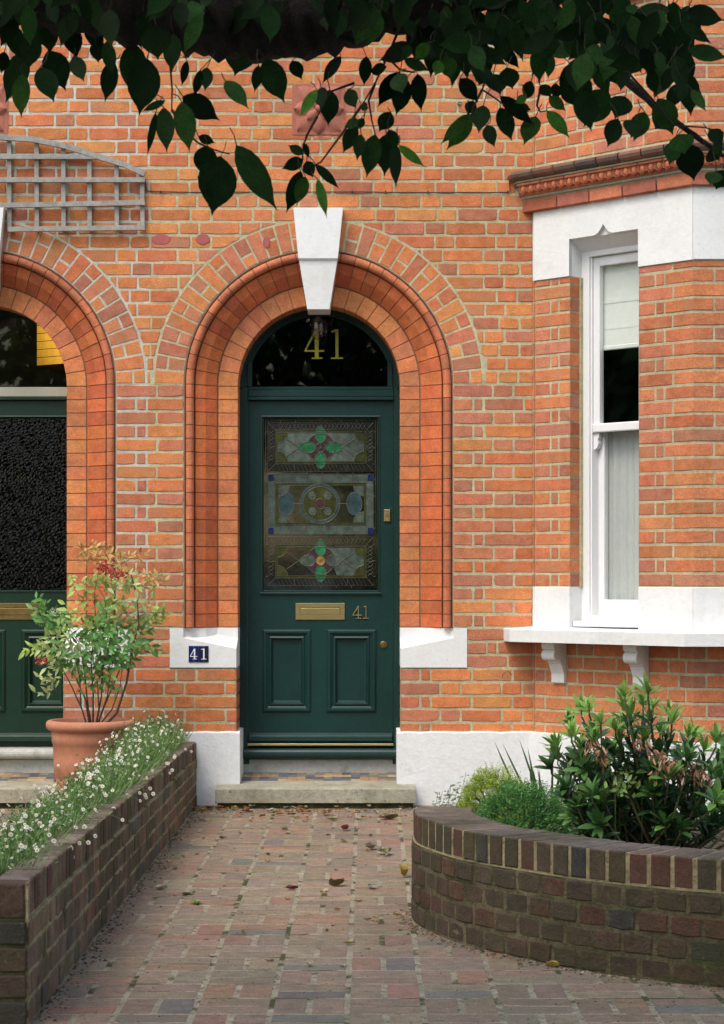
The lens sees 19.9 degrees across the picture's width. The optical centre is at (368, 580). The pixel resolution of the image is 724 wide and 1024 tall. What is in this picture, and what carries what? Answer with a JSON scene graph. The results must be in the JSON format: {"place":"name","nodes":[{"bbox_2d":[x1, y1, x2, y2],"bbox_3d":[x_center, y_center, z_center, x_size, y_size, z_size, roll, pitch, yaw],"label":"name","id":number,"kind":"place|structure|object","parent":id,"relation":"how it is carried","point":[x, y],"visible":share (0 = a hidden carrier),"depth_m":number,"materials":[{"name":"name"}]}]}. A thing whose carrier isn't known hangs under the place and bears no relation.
{"place":"outdoors","nodes":[
{"label":"outdoors","id":0,"kind":"place"},
{"bbox_2d":[0,805,723,1023],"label":"path","id":1,"kind":"structure","parent":0,"point":[114,984],"depth_m":6.81,"materials":[{"name":"brown brick"}]},
{"bbox_2d":[46,717,136,794],"bbox_3d":[-1.458,0.988,10.900,0.480,0.505,0.480,0,0,0],"label":"plant pot","id":2,"kind":"object","parent":1,"relation":"on","point":[73,737],"visible":0.56,"depth_m":10.71,"materials":[{"name":"ceramic"}]},
{"bbox_2d":[18,539,172,721],"bbox_3d":[-1.432,0.293,10.915,0.782,1.025,0.569,0,0,0],"label":"potted shrub","id":3,"kind":"object","parent":2,"relation":"on","point":[106,609],"visible":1,"depth_m":10.87,"materials":[{"name":"green plant"}]},
{"bbox_2d":[0,742,196,1023],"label":"garden wall","id":4,"kind":"structure","parent":1,"relation":"on","point":[55,918],"depth_m":6.77,"materials":[{"name":"brick"}]},
{"bbox_2d":[149,884,167,888],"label":"fallen leaf","id":5,"kind":"object","parent":1,"relation":"on","point":[158,886],"visible":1,"depth_m":8.28,"materials":[{"name":"grey plant"}]},
{"bbox_2d":[180,890,194,893],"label":"fallen leaf","id":6,"kind":"object","parent":1,"relation":"on","point":[184,892],"visible":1,"depth_m":8.14,"materials":[{"name":"green plant"}]},
{"bbox_2d":[190,899,200,904],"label":"fallen leaf","id":7,"kind":"object","parent":1,"relation":"on","point":[196,901],"visible":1,"depth_m":7.92,"materials":[{"name":"green plant"}]},
{"bbox_2d":[283,885,297,888],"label":"fallen leaf","id":8,"kind":"object","parent":1,"relation":"on","point":[291,886],"visible":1,"depth_m":8.27,"materials":[{"name":"red plant"}]},
{"bbox_2d":[329,878,344,885],"bbox_3d":[-0.121,1.219,8.377,0.054,0.033,0.097,0,0,16],"label":"fallen leaf","id":9,"kind":"object","parent":1,"relation":"on","point":[334,882],"visible":1,"depth_m":8.35,"materials":[{"name":"brown plant"}]},
{"bbox_2d":[341,824,348,829],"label":"fallen leaf","id":10,"kind":"object","parent":1,"relation":"on","point":[345,826],"visible":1,"depth_m":10.21,"materials":[{"name":"red plant"}]},
{"bbox_2d":[0,0,723,216],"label":"cherry tree","id":11,"kind":"object","parent":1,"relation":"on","point":[451,39],"visible":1,"depth_m":4.22,"materials":[{"name":"green plant"}]},
{"bbox_2d":[365,842,376,848],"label":"fallen leaf","id":12,"kind":"object","parent":1,"relation":"on","point":[371,845],"visible":1,"depth_m":9.51,"materials":[{"name":"plant"}]},
{"bbox_2d":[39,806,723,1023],"bbox_3d":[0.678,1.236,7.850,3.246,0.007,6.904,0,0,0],"label":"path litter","id":13,"kind":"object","parent":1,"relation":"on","point":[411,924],"visible":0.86,"depth_m":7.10,"materials":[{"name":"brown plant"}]},
{"bbox_2d":[377,846,391,854],"bbox_3d":[0.073,1.218,9.329,0.064,0.036,0.115,0,0,11],"label":"fallen leaf","id":14,"kind":"object","parent":1,"relation":"on","point":[384,850],"visible":1,"depth_m":9.30,"materials":[{"name":"beige plant"}]},
{"bbox_2d":[380,813,397,818],"bbox_3d":[0.093,1.221,10.699,0.109,0.030,0.063,0,0,14],"label":"fallen leaf","id":15,"kind":"object","parent":1,"relation":"on","point":[390,816],"visible":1,"depth_m":10.70,"materials":[{"name":"brown plant"}]},
{"bbox_2d":[399,863,409,875],"bbox_3d":[0.151,1.208,8.628,0.045,0.051,0.086,0,0,0],"label":"fallen leaf","id":16,"kind":"object","parent":1,"relation":"on","point":[403,869],"visible":1,"depth_m":8.63,"materials":[{"name":"yellow plant"}]},
{"bbox_2d":[431,774,469,806],"bbox_3d":[0.422,1.104,10.502,0.226,0.259,0.054,0,0,-3],"label":"weed","id":17,"kind":"object","parent":1,"relation":"on","point":[449,797],"visible":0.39,"depth_m":10.50,"materials":[{"name":"white plant"}]},
{"bbox_2d":[546,960,562,965],"bbox_3d":[0.596,1.226,6.615,0.050,0.019,0.028,0,0,-16],"label":"fallen leaf","id":18,"kind":"object","parent":1,"relation":"on","point":[552,963],"visible":1,"depth_m":6.61,"materials":[{"name":"yellow plant"}]},
{"bbox_2d":[411,807,723,987],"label":"garden wall","id":19,"kind":"structure","parent":1,"relation":"on","point":[655,912],"depth_m":6.62,"materials":[{"name":"brick"}]},
{"bbox_2d":[459,802,723,850],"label":"soil","id":20,"kind":"structure","parent":0,"point":[719,843],"depth_m":9.82,"materials":[{"name":"brown soil"}]},
{"bbox_2d":[454,761,530,825],"bbox_3d":[0.504,0.881,8.348,0.361,0.304,0.309,0,0,0],"label":"dwarf conifer","id":21,"kind":"object","parent":20,"relation":"on","point":[490,780],"visible":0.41,"depth_m":8.31,"materials":[{"name":"green plant"}]},
{"bbox_2d":[473,775,577,833],"bbox_3d":[0.586,0.868,7.878,0.461,0.252,0.386,0,0,0],"label":"dwarf conifer","id":22,"kind":"object","parent":20,"relation":"on","point":[537,808],"visible":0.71,"depth_m":7.82,"materials":[{"name":"green plant"}]},
{"bbox_2d":[496,740,577,831],"bbox_3d":[0.695,0.862,8.488,0.354,0.427,0.185,0,0,0],"label":"iris clump","id":23,"kind":"object","parent":20,"relation":"on","point":[532,775],"visible":0.27,"depth_m":8.46,"materials":[{"name":"green plant"}]},
{"bbox_2d":[563,754,588,834],"bbox_3d":[0.762,0.792,7.503,0.111,0.335,0.195,0,0,0],"label":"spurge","id":24,"kind":"object","parent":20,"relation":"on","point":[570,762],"visible":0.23,"depth_m":7.42,"materials":[{"name":"green plant"}]},
{"bbox_2d":[604,774,631,839],"bbox_3d":[0.872,0.818,7.259,0.110,0.284,0.225,0,0,0],"label":"spurge","id":25,"kind":"object","parent":20,"relation":"on","point":[623,784],"visible":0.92,"depth_m":7.23,"materials":[{"name":"green plant"}]},
{"bbox_2d":[606,766,635,838],"bbox_3d":[0.887,0.806,7.299,0.111,0.307,0.192,0,0,0],"label":"spurge","id":26,"kind":"object","parent":20,"relation":"on","point":[615,780],"visible":0.77,"depth_m":7.30,"materials":[{"name":"green plant"}]},
{"bbox_2d":[534,673,723,849],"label":"rhododendron","id":27,"kind":"object","parent":20,"relation":"on","point":[666,820],"visible":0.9,"depth_m":7.28,"materials":[{"name":"green plant"}]},
{"bbox_2d":[625,776,656,843],"bbox_3d":[0.955,0.823,7.302,0.118,0.273,0.175,0,0,0],"label":"spurge","id":28,"kind":"object","parent":20,"relation":"on","point":[638,785],"visible":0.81,"depth_m":7.26,"materials":[{"name":"green plant"}]},
{"label":"ground","id":29,"kind":"structure","parent":0,"visible":0},
{"bbox_2d":[0,25,163,808],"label":"brick house","id":30,"kind":"structure","parent":29,"relation":"on","point":[77,417],"depth_m":11.44,"materials":[{"name":"orange brick"}]},
{"bbox_2d":[0,401,66,745],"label":"door","id":31,"kind":"structure","parent":30,"relation":"in","point":[33,434],"depth_m":11.74,"materials":[{"name":"green paint"}]},
{"bbox_2d":[0,134,145,231],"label":"garden trellis","id":32,"kind":"object","parent":30,"relation":"attached to","point":[63,179],"visible":1,"depth_m":11.35,"materials":[{"name":"grey wood"}]},
{"bbox_2d":[131,0,723,813],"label":"brick house","id":33,"kind":"structure","parent":29,"relation":"on","point":[437,506],"depth_m":11.40,"materials":[{"name":"orange brick"}]},
{"bbox_2d":[311,315,324,339],"bbox_3d":[-0.280,-1.479,11.640,0.088,0.254,0.088,0,0,0],"label":"pendant lamp","id":34,"kind":"object","parent":33,"relation":"hanging from","point":[318,318],"visible":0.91,"depth_m":11.63,"materials":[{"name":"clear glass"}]},
{"bbox_2d":[248,401,392,745],"bbox_3d":[-0.270,-0.039,11.719,0.824,1.954,0.083,0,0,0],"label":"door","id":35,"kind":"structure","parent":33,"relation":"in","point":[321,472],"depth_m":11.72,"materials":[{"name":"green paint"}]},
{"bbox_2d":[145,179,509,192],"bbox_3d":[-0.222,-2.175,11.393,2.019,0.088,0.012,0,0,0],"label":"wall cable","id":36,"kind":"object","parent":33,"relation":"attached to","point":[350,191],"depth_m":11.39,"materials":[{"name":"black plastic"}]},
{"bbox_2d":[573,244,638,627],"bbox_3d":[1.385,-0.780,11.084,0.610,2.090,0.220,0,0,45],"label":"window","id":37,"kind":"structure","parent":33,"relation":"in","point":[609,281],"depth_m":11.23,"materials":[{"name":"white paint"}]},
{"bbox_2d":[504,626,723,646],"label":"window sill","id":38,"kind":"structure","parent":33,"relation":"in","point":[575,635],"depth_m":10.77,"materials":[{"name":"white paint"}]},
{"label":"soil","id":39,"kind":"structure","parent":0,"visible":0},
{"bbox_2d":[0,707,193,875],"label":"daisies","id":40,"kind":"object","parent":39,"relation":"on","point":[121,767],"visible":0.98,"depth_m":8.01,"materials":[{"name":"green plant"}]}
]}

